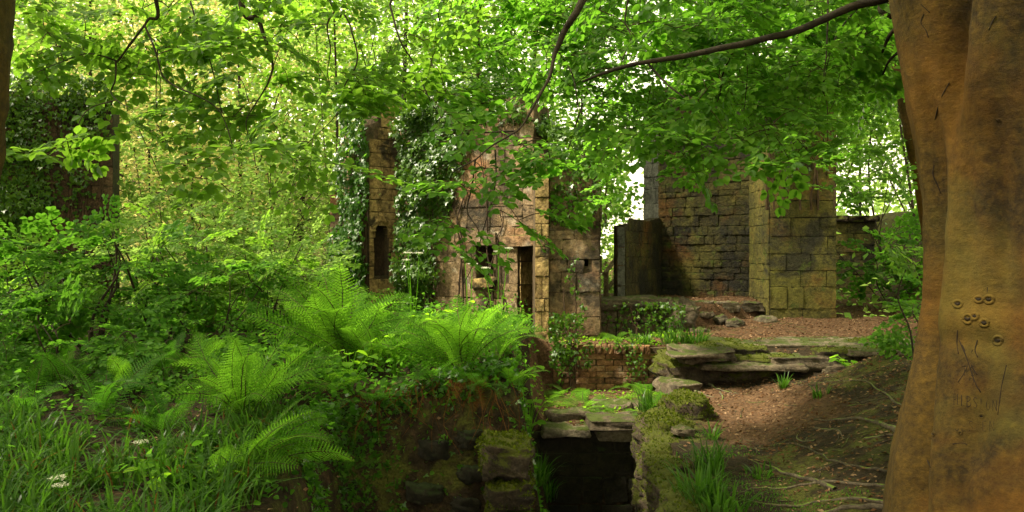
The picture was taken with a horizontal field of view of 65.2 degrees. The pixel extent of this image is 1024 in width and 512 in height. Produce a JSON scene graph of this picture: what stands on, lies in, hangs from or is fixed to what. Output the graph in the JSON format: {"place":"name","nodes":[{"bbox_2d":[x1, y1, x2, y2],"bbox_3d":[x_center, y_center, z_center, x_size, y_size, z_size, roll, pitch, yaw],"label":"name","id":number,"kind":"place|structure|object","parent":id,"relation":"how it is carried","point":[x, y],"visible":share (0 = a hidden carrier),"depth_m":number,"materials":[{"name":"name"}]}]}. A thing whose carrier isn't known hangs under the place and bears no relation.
{"place":"outdoors","nodes":[
{"label":"outdoors","id":0,"kind":"place"},
{"bbox_2d":[0,86,922,511],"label":"ground","id":1,"kind":"structure","parent":0,"point":[450,482],"depth_m":6.58,"materials":[{"name":"soil"}]},
{"bbox_2d":[0,356,74,419],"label":"fern","id":2,"kind":"object","parent":1,"relation":"on","point":[47,391],"visible":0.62,"depth_m":6.13,"materials":[{"name":"green plant"}]},
{"bbox_2d":[0,91,119,316],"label":"ivy wall","id":3,"kind":"structure","parent":1,"relation":"on","point":[111,186],"depth_m":12.01,"materials":[{"name":"green stone"}]},
{"bbox_2d":[0,69,112,317],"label":"ivy","id":4,"kind":"object","parent":3,"relation":"attached to","point":[21,142],"visible":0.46,"depth_m":11.78,"materials":[{"name":"green plant"}]},
{"bbox_2d":[0,233,122,322],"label":"shrub","id":5,"kind":"object","parent":1,"relation":"on","point":[39,278],"visible":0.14,"depth_m":9.89,"materials":[{"name":"green plant"}]},
{"bbox_2d":[19,343,109,387],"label":"fern","id":6,"kind":"object","parent":1,"relation":"on","point":[60,372],"visible":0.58,"depth_m":6.94,"materials":[{"name":"green plant"}]},
{"bbox_2d":[0,266,133,384],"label":"shrub","id":7,"kind":"object","parent":1,"relation":"on","point":[25,304],"visible":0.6,"depth_m":7.48,"materials":[{"name":"green plant"}]},
{"bbox_2d":[0,218,146,349],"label":"shrub","id":8,"kind":"object","parent":1,"relation":"on","point":[8,252],"visible":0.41,"depth_m":8.44,"materials":[{"name":"green plant"}]},
{"bbox_2d":[12,0,150,102],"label":"woodland tree","id":9,"kind":"object","parent":1,"relation":"on","point":[18,31],"visible":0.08,"depth_m":14.69,"materials":[{"name":"green plant"}]},
{"bbox_2d":[0,273,172,399],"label":"shrub","id":10,"kind":"object","parent":1,"relation":"on","point":[58,345],"visible":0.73,"depth_m":6.95,"materials":[{"name":"green plant"}]},
{"bbox_2d":[10,0,183,101],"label":"woodland tree","id":11,"kind":"object","parent":1,"relation":"on","point":[40,40],"visible":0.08,"depth_m":17.67,"materials":[{"name":"green plant"}]},
{"bbox_2d":[0,194,195,359],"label":"shrub","id":12,"kind":"object","parent":1,"relation":"on","point":[93,238],"visible":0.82,"depth_m":7.96,"materials":[{"name":"green plant"}]},
{"bbox_2d":[52,352,167,425],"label":"fern","id":13,"kind":"object","parent":1,"relation":"on","point":[97,402],"visible":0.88,"depth_m":6.19,"materials":[{"name":"green plant"}]},
{"bbox_2d":[77,335,163,395],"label":"fern","id":14,"kind":"object","parent":1,"relation":"on","point":[123,366],"visible":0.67,"depth_m":6.83,"materials":[{"name":"green plant"}]},
{"bbox_2d":[10,0,255,178],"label":"woodland tree","id":15,"kind":"object","parent":1,"relation":"on","point":[91,2],"visible":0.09,"depth_m":16.69,"materials":[{"name":"green plant"}]},
{"bbox_2d":[71,180,226,299],"bbox_3d":[-5.780,-0.100,12.710,2.194,2.166,2.577,0,0,41],"label":"shrub","id":16,"kind":"object","parent":1,"relation":"on","point":[150,197],"visible":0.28,"depth_m":12.69,"materials":[{"name":"green plant"}]},
{"bbox_2d":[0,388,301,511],"bbox_3d":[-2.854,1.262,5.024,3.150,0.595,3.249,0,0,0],"label":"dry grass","id":17,"kind":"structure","parent":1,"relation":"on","point":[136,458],"depth_m":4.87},
{"bbox_2d":[25,20,289,309],"bbox_3d":[-6.715,-1.748,15.470,5.929,5.745,5.504,0,0,0],"label":"woodland tree","id":18,"kind":"object","parent":1,"relation":"on","point":[147,159],"visible":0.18,"depth_m":15.33,"materials":[{"name":"green plant"}]},
{"bbox_2d":[132,331,185,381],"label":"fern","id":19,"kind":"object","parent":1,"relation":"on","point":[164,363],"visible":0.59,"depth_m":7.16,"materials":[{"name":"green plant"}]},
{"bbox_2d":[52,198,267,341],"bbox_3d":[-3.812,0.160,9.125,2.239,1.741,2.158,0,0,27],"label":"shrub","id":20,"kind":"object","parent":1,"relation":"on","point":[217,296],"visible":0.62,"depth_m":8.95,"materials":[{"name":"green plant"}]},
{"bbox_2d":[119,383,203,433],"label":"fern","id":21,"kind":"object","parent":1,"relation":"on","point":[183,405],"visible":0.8,"depth_m":5.82,"materials":[{"name":"green plant"}]},
{"bbox_2d":[73,304,256,402],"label":"shrub","id":22,"kind":"object","parent":1,"relation":"on","point":[168,383],"visible":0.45,"depth_m":7.01,"materials":[{"name":"green plant"}]},
{"bbox_2d":[0,377,341,511],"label":"grass","id":23,"kind":"structure","parent":1,"relation":"on","point":[37,498],"depth_m":4.87,"materials":[{"name":"plant"}]},
{"bbox_2d":[14,0,327,212],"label":"woodland tree","id":24,"kind":"object","parent":1,"relation":"on","point":[115,18],"visible":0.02,"depth_m":29.34,"materials":[{"name":"green plant"}]},
{"bbox_2d":[13,0,350,273],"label":"woodland tree","id":25,"kind":"object","parent":1,"relation":"on","point":[223,99],"visible":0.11,"depth_m":19.30,"materials":[{"name":"green plant"}]},
{"bbox_2d":[86,211,282,316],"bbox_3d":[-4.276,0.184,10.869,2.510,1.688,2.277,0,0,-41],"label":"shrub","id":26,"kind":"object","parent":1,"relation":"on","point":[242,217],"visible":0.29,"depth_m":10.81,"materials":[{"name":"green plant"}]},
{"bbox_2d":[151,332,227,382],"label":"fern","id":27,"kind":"object","parent":1,"relation":"on","point":[173,359],"visible":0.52,"depth_m":7.20,"materials":[{"name":"green plant"}]},
{"bbox_2d":[86,72,333,300],"bbox_3d":[-5.561,-1.139,14.750,5.760,4.555,6.213,0,0,0],"label":"woodland tree","id":28,"kind":"object","parent":1,"relation":"on","point":[145,171],"visible":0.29,"depth_m":14.05,"materials":[{"name":"green plant"}]},
{"bbox_2d":[123,250,305,349],"bbox_3d":[-3.255,0.545,8.435,1.921,1.224,1.981,0,0,0],"label":"shrub","id":29,"kind":"object","parent":1,"relation":"on","point":[199,321],"visible":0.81,"depth_m":8.40,"materials":[{"name":"green plant"}]},
{"bbox_2d":[31,0,412,299],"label":"woodland tree","id":30,"kind":"object","parent":1,"relation":"on","point":[238,88],"visible":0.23,"depth_m":16.36,"materials":[{"name":"green plant"}]},
{"bbox_2d":[162,324,335,416],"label":"fern","id":31,"kind":"object","parent":1,"relation":"on","point":[239,394],"visible":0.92,"depth_m":5.96,"materials":[{"name":"green plant"}]},
{"bbox_2d":[122,96,380,304],"bbox_3d":[-4.133,-0.795,14.538,6.033,4.155,5.214,0,0,-34],"label":"woodland tree","id":32,"kind":"object","parent":1,"relation":"on","point":[265,200],"visible":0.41,"depth_m":13.97,"materials":[{"name":"green plant"}]},
{"bbox_2d":[161,209,347,336],"bbox_3d":[-2.923,0.253,9.490,2.130,1.591,2.007,0,0,0],"label":"shrub","id":33,"kind":"object","parent":1,"relation":"on","point":[292,271],"visible":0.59,"depth_m":9.33,"materials":[{"name":"green plant"}]},
{"bbox_2d":[0,0,509,225],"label":"leaning tree","id":34,"kind":"object","parent":1,"relation":"on","point":[186,48],"visible":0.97,"depth_m":5.04,"materials":[{"name":"green plant"}]},
{"bbox_2d":[109,0,418,224],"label":"woodland tree","id":35,"kind":"object","parent":1,"relation":"on","point":[320,127],"visible":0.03,"depth_m":31.54,"materials":[{"name":"green plant"}]},
{"bbox_2d":[0,288,546,511],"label":"undergrowth","id":36,"kind":"object","parent":1,"relation":"on","point":[383,382],"visible":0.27,"depth_m":6.81,"materials":[{"name":"green plant"}]},
{"bbox_2d":[198,199,360,320],"bbox_3d":[-3.406,0.099,11.622,2.320,1.769,2.336,0,0,-27],"label":"shrub","id":37,"kind":"object","parent":1,"relation":"on","point":[287,252],"visible":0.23,"depth_m":11.38,"materials":[{"name":"green plant"}]},
{"bbox_2d":[207,391,355,481],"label":"fern","id":38,"kind":"object","parent":1,"relation":"on","point":[262,441],"visible":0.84,"depth_m":5.12,"materials":[{"name":"green plant"}]},
{"bbox_2d":[152,0,442,279],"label":"woodland tree","id":39,"kind":"object","parent":1,"relation":"on","point":[300,214],"visible":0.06,"depth_m":21.79,"materials":[{"name":"green plant"}]},
{"bbox_2d":[224,235,379,323],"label":"shrub","id":40,"kind":"object","parent":1,"relation":"on","point":[310,265],"visible":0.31,"depth_m":10.31,"materials":[{"name":"green plant"}]},
{"bbox_2d":[268,336,344,379],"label":"fern","id":41,"kind":"object","parent":1,"relation":"on","point":[293,351],"visible":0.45,"depth_m":7.39,"materials":[{"name":"green plant"}]},
{"bbox_2d":[209,0,446,233],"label":"woodland tree","id":42,"kind":"object","parent":1,"relation":"on","point":[334,29],"visible":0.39,"depth_m":15.50,"materials":[{"name":"green plant"}]},
{"bbox_2d":[246,261,414,361],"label":"fern","id":43,"kind":"object","parent":1,"relation":"on","point":[327,317],"visible":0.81,"depth_m":7.65,"materials":[{"name":"green plant"}]},
{"bbox_2d":[325,349,378,391],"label":"broadleaf herb","id":44,"kind":"object","parent":1,"relation":"on","point":[346,364],"visible":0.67,"depth_m":6.98,"materials":[{"name":"green plant"}]},
{"bbox_2d":[246,0,491,141],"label":"woodland tree","id":45,"kind":"object","parent":1,"relation":"on","point":[413,52],"visible":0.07,"depth_m":33.20,"materials":[{"name":"green plant"}]},
{"bbox_2d":[308,310,441,372],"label":"fern","id":46,"kind":"object","parent":1,"relation":"on","point":[360,344],"visible":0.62,"depth_m":7.57,"materials":[{"name":"green plant"}]},
{"bbox_2d":[267,0,546,131],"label":"woodland tree","id":47,"kind":"object","parent":1,"relation":"on","point":[385,24],"visible":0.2,"depth_m":18.40,"materials":[{"name":"green plant"}]},
{"bbox_2d":[271,354,549,511],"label":"bank creepers","id":48,"kind":"object","parent":1,"relation":"on","point":[309,474],"visible":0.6,"depth_m":6.43,"materials":[{"name":"green plant"}]},
{"bbox_2d":[314,372,522,455],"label":"hanging roots","id":49,"kind":"object","parent":1,"relation":"hanging from","point":[448,390],"visible":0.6,"depth_m":6.50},
{"bbox_2d":[405,481,443,504],"bbox_3d":[-0.709,1.913,6.489,0.342,0.203,0.337,6,-1,-11],"label":"embedded stone","id":50,"kind":"object","parent":1,"relation":"on","point":[422,493],"visible":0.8,"depth_m":6.35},
{"bbox_2d":[417,439,451,460],"bbox_3d":[-0.658,1.583,6.593,0.320,0.196,0.334,6,-2,-23],"label":"embedded stone","id":51,"kind":"object","parent":1,"relation":"on","point":[431,450],"visible":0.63,"depth_m":6.46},
{"bbox_2d":[391,353,479,400],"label":"fern","id":52,"kind":"object","parent":1,"relation":"on","point":[421,374],"visible":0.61,"depth_m":6.70,"materials":[{"name":"green plant"}]},
{"bbox_2d":[368,295,545,405],"bbox_3d":[-0.451,0.861,7.110,1.261,0.982,1.439,0,0,-37],"label":"fern","id":53,"kind":"object","parent":1,"relation":"on","point":[447,346],"visible":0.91,"depth_m":6.99,"materials":[{"name":"green plant"}]},
{"bbox_2d":[11,0,915,282],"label":"woodland","id":54,"kind":"object","parent":1,"relation":"on","point":[875,206],"visible":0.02,"depth_m":45.26,"materials":[{"name":"green plant"}]},
{"bbox_2d":[450,496,480,511],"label":"embedded stone","id":55,"kind":"object","parent":1,"relation":"on","point":[459,504],"visible":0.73,"depth_m":6.39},
{"bbox_2d":[454,429,482,450],"bbox_3d":[-0.353,1.506,6.612,0.295,0.187,0.315,7,-5,-40],"label":"embedded stone","id":56,"kind":"object","parent":1,"relation":"on","point":[463,438],"visible":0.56,"depth_m":6.49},
{"bbox_2d":[456,464,481,484],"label":"embedded stone","id":57,"kind":"object","parent":1,"relation":"on","point":[467,474],"visible":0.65,"depth_m":6.42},
{"bbox_2d":[337,97,601,339],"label":"ruined tower","id":58,"kind":"structure","parent":1,"relation":"on","point":[535,281],"depth_m":12.14,"materials":[{"name":"stone"}]},
{"bbox_2d":[326,92,369,309],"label":"ivy","id":59,"kind":"object","parent":58,"relation":"attached to","point":[341,234],"visible":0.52,"depth_m":12.96,"materials":[{"name":"green plant"}]},
{"bbox_2d":[385,102,504,313],"bbox_3d":[-1.068,-0.618,12.413,2.021,3.604,0.403,0,0,27],"label":"ivy","id":60,"kind":"object","parent":58,"relation":"attached to","point":[415,204],"visible":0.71,"depth_m":12.65,"materials":[{"name":"green plant"}]},
{"bbox_2d":[399,63,570,146],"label":"ivy","id":61,"kind":"object","parent":58,"relation":"attached to","point":[542,129],"visible":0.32,"depth_m":12.35,"materials":[{"name":"green plant"}]},
{"bbox_2d":[546,129,608,229],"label":"ivy","id":62,"kind":"object","parent":58,"relation":"attached to","point":[553,133],"visible":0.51,"depth_m":10.76,"materials":[{"name":"green plant"}]},
{"bbox_2d":[344,0,605,116],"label":"woodland tree","id":63,"kind":"object","parent":1,"relation":"on","point":[493,9],"visible":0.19,"depth_m":16.04,"materials":[{"name":"green plant"}]},
{"bbox_2d":[448,369,515,410],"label":"fern","id":64,"kind":"object","parent":1,"relation":"on","point":[480,381],"visible":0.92,"depth_m":6.58,"materials":[{"name":"green plant"}]},
{"bbox_2d":[71,295,918,511],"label":"leaf litter","id":65,"kind":"object","parent":1,"relation":"on","point":[784,438],"visible":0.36,"depth_m":7.64,"materials":[{"name":"plant"}]},
{"bbox_2d":[478,430,534,511],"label":"stone pier","id":66,"kind":"structure","parent":1,"relation":"on","point":[507,465],"depth_m":6.00,"materials":[{"name":"stone"}]},
{"bbox_2d":[474,427,535,511],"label":"moss","id":67,"kind":"object","parent":66,"relation":"on","point":[496,433],"visible":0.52,"depth_m":6.12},
{"bbox_2d":[381,0,634,146],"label":"woodland tree","id":68,"kind":"object","parent":1,"relation":"on","point":[491,7],"visible":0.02,"depth_m":35.30,"materials":[{"name":"green plant"}]},
{"bbox_2d":[118,170,906,318],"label":"undergrowth","id":69,"kind":"object","parent":1,"relation":"on","point":[874,298],"visible":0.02,"depth_m":13.65,"materials":[{"name":"green plant"}]},
{"bbox_2d":[489,313,546,362],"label":"fern","id":70,"kind":"object","parent":1,"relation":"on","point":[503,350],"visible":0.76,"depth_m":7.31,"materials":[{"name":"green plant"}]},
{"bbox_2d":[399,0,691,172],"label":"woodland tree","id":71,"kind":"object","parent":1,"relation":"on","point":[569,103],"visible":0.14,"depth_m":18.60,"materials":[{"name":"green plant"}]},
{"bbox_2d":[535,450,563,486],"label":"grass tuft","id":72,"kind":"object","parent":1,"relation":"on","point":[541,473],"visible":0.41,"depth_m":7.34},
{"bbox_2d":[544,406,589,421],"bbox_3d":[0.587,1.671,8.401,0.457,0.127,0.312,0,0,-17],"label":"flat stone","id":73,"kind":"object","parent":1,"relation":"on","point":[562,415],"visible":0.89,"depth_m":8.29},
{"bbox_2d":[507,0,650,278],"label":"woodland tree","id":74,"kind":"object","parent":1,"relation":"on","point":[617,206],"visible":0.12,"depth_m":19.73,"materials":[{"name":"green plant"}]},
{"bbox_2d":[543,389,616,412],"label":"fern","id":75,"kind":"object","parent":1,"relation":"on","point":[581,395],"visible":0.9,"depth_m":8.98,"materials":[{"name":"green plant"}]},
{"bbox_2d":[519,53,643,254],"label":"woodland tree","id":76,"kind":"object","parent":1,"relation":"on","point":[603,205],"visible":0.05,"depth_m":41.64,"materials":[{"name":"green plant"}]},
{"bbox_2d":[531,431,637,511],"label":"pit wall","id":77,"kind":"structure","parent":1,"relation":"on","point":[593,469],"depth_m":7.97,"materials":[{"name":"stone"}]},
{"bbox_2d":[540,421,590,438],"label":"edge slab","id":78,"kind":"structure","parent":77,"relation":"on","point":[550,429],"depth_m":7.87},
{"bbox_2d":[553,344,664,392],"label":"brick wall","id":79,"kind":"structure","parent":1,"relation":"on","point":[608,369],"depth_m":10.08,"materials":[{"name":"brick"}]},
{"bbox_2d":[547,311,582,388],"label":"ivy","id":80,"kind":"object","parent":79,"relation":"attached to","point":[572,351],"visible":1,"depth_m":9.92,"materials":[{"name":"green plant"}]},
{"bbox_2d":[555,338,652,385],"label":"ivy","id":81,"kind":"object","parent":79,"relation":"attached to","point":[620,350],"visible":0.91,"depth_m":9.96,"materials":[{"name":"green plant"}]},
{"bbox_2d":[585,411,637,431],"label":"edge slab","id":82,"kind":"structure","parent":1,"relation":"on","point":[600,421],"depth_m":7.93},
{"bbox_2d":[591,398,631,411],"bbox_3d":[1.108,1.661,8.900,0.454,0.152,0.342,0,0,0],"label":"flat stone","id":83,"kind":"object","parent":1,"relation":"on","point":[623,403],"visible":0.65,"depth_m":8.77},
{"bbox_2d":[593,430,632,441],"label":"edge slab","id":84,"kind":"structure","parent":1,"relation":"on","point":[620,436],"depth_m":7.91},
{"bbox_2d":[614,218,661,295],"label":"wall","id":85,"kind":"structure","parent":1,"relation":"on","point":[637,257],"depth_m":12.93,"materials":[{"name":"grey stone"}]},
{"bbox_2d":[627,386,664,411],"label":"grass tuft","id":86,"kind":"object","parent":1,"relation":"on","point":[645,404],"visible":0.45,"depth_m":7.96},
{"bbox_2d":[601,295,701,337],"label":"stone platform","id":87,"kind":"structure","parent":1,"relation":"on","point":[692,312],"depth_m":11.11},
{"bbox_2d":[601,301,686,338],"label":"ivy","id":88,"kind":"object","parent":87,"relation":"attached to","point":[668,309],"visible":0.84,"depth_m":10.90,"materials":[{"name":"green plant"}]},
{"bbox_2d":[630,408,712,511],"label":"mossy wall","id":89,"kind":"structure","parent":1,"relation":"on","point":[654,491],"depth_m":6.29,"materials":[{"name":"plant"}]},
{"bbox_2d":[640,408,694,442],"bbox_3d":[1.413,1.622,7.267,0.466,0.385,0.545,6,5,-11],"label":"mossy boulder","id":90,"kind":"object","parent":89,"relation":"on","point":[660,425],"visible":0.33,"depth_m":7.18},
{"bbox_2d":[631,408,711,511],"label":"moss","id":91,"kind":"object","parent":89,"relation":"on","point":[687,501],"visible":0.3,"depth_m":6.26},
{"bbox_2d":[658,389,719,420],"bbox_3d":[1.682,1.574,7.730,0.626,0.552,0.611,0,0,45],"label":"mossy boulder","id":92,"kind":"object","parent":89,"relation":"on","point":[687,409],"visible":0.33,"depth_m":7.52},
{"bbox_2d":[639,387,716,440],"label":"moss","id":93,"kind":"object","parent":92,"relation":"on","point":[680,397],"visible":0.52,"depth_m":7.49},
{"bbox_2d":[658,450,746,505],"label":"grass tuft","id":94,"kind":"object","parent":1,"relation":"on","point":[698,475],"visible":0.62,"depth_m":5.30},
{"bbox_2d":[675,431,736,476],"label":"grass tuft","id":95,"kind":"object","parent":1,"relation":"on","point":[715,460],"visible":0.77,"depth_m":5.90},
{"bbox_2d":[398,0,1023,511],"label":"beech tree","id":96,"kind":"object","parent":1,"relation":"on","point":[958,426],"visible":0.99,"depth_m":4.58,"materials":[{"name":"green plant"}]},
{"bbox_2d":[672,469,780,511],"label":"grass tuft","id":97,"kind":"object","parent":1,"relation":"on","point":[720,500],"visible":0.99,"depth_m":4.99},
{"bbox_2d":[643,68,836,318],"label":"dark wall","id":98,"kind":"structure","parent":1,"relation":"on","point":[743,242],"depth_m":13.36,"materials":[{"name":"brown stone"}]},
{"bbox_2d":[756,61,836,209],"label":"ivy","id":99,"kind":"object","parent":98,"relation":"attached to","point":[767,206],"visible":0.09,"depth_m":12.19,"materials":[{"name":"green plant"}]},
{"bbox_2d":[653,392,867,511],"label":"moss","id":100,"kind":"object","parent":1,"relation":"on","point":[767,482],"visible":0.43,"depth_m":5.48,"materials":[{"name":"green plant"}]},
{"bbox_2d":[623,299,909,511],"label":"fallen twigs","id":101,"kind":"object","parent":1,"relation":"on","point":[804,415],"visible":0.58,"depth_m":6.77,"materials":[{"name":"wood"}]},
{"bbox_2d":[648,336,914,394],"bbox_3d":[3.376,1.372,9.748,3.491,0.715,1.758,0,0,0],"label":"rock outcrop","id":102,"kind":"object","parent":1,"relation":"on","point":[706,370],"visible":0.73,"depth_m":9.29,"materials":[{"name":"stone"}]},
{"bbox_2d":[648,336,903,379],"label":"moss","id":103,"kind":"object","parent":102,"relation":"on","point":[730,340],"visible":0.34,"depth_m":9.53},
{"bbox_2d":[766,10,910,263],"bbox_3d":[8.285,-2.482,17.372,6.325,5.738,6.404,0,0,0],"label":"woodland tree","id":104,"kind":"object","parent":1,"relation":"on","point":[879,139],"visible":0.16,"depth_m":17.35,"materials":[{"name":"green plant"}]},
{"bbox_2d":[836,215,879,294],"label":"wall","id":105,"kind":"structure","parent":1,"relation":"on","point":[848,226],"depth_m":15.38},
{"bbox_2d":[807,3,922,242],"bbox_3d":[4.341,-1.546,9.502,1.732,5.725,2.738,0,0,25],"label":"slender beech","id":106,"kind":"object","parent":1,"relation":"on","point":[857,197],"visible":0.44,"depth_m":9.00,"materials":[{"name":"green plant"}]},
{"bbox_2d":[821,6,915,214],"bbox_3d":[15.983,-5.274,32.014,13.166,12.640,12.334,0,0,30],"label":"woodland tree","id":107,"kind":"object","parent":1,"relation":"on","point":[891,183],"visible":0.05,"depth_m":32.81,"materials":[{"name":"green plant"}]},
{"bbox_2d":[836,209,922,309],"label":"shrub","id":108,"kind":"object","parent":1,"relation":"on","point":[871,275],"visible":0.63,"depth_m":13.17,"materials":[{"name":"green plant"}]},
{"bbox_2d":[858,300,920,360],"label":"shrub","id":109,"kind":"object","parent":1,"relation":"on","point":[888,341],"visible":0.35,"depth_m":8.12,"materials":[{"name":"green plant"}]},
{"bbox_2d":[872,193,922,333],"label":"bank foliage","id":110,"kind":"object","parent":1,"relation":"on","point":[903,293],"visible":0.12,"depth_m":15.66,"materials":[{"name":"green plant"}]},
{"bbox_2d":[884,243,922,355],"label":"shrub","id":111,"kind":"object","parent":1,"relation":"on","point":[896,257],"visible":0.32,"depth_m":6.66,"materials":[{"name":"green plant"}]},
{"bbox_2d":[10,0,916,258],"label":"sky","id":112,"kind":"structure","parent":0,"point":[637,176],"materials":[{"name":"white"}]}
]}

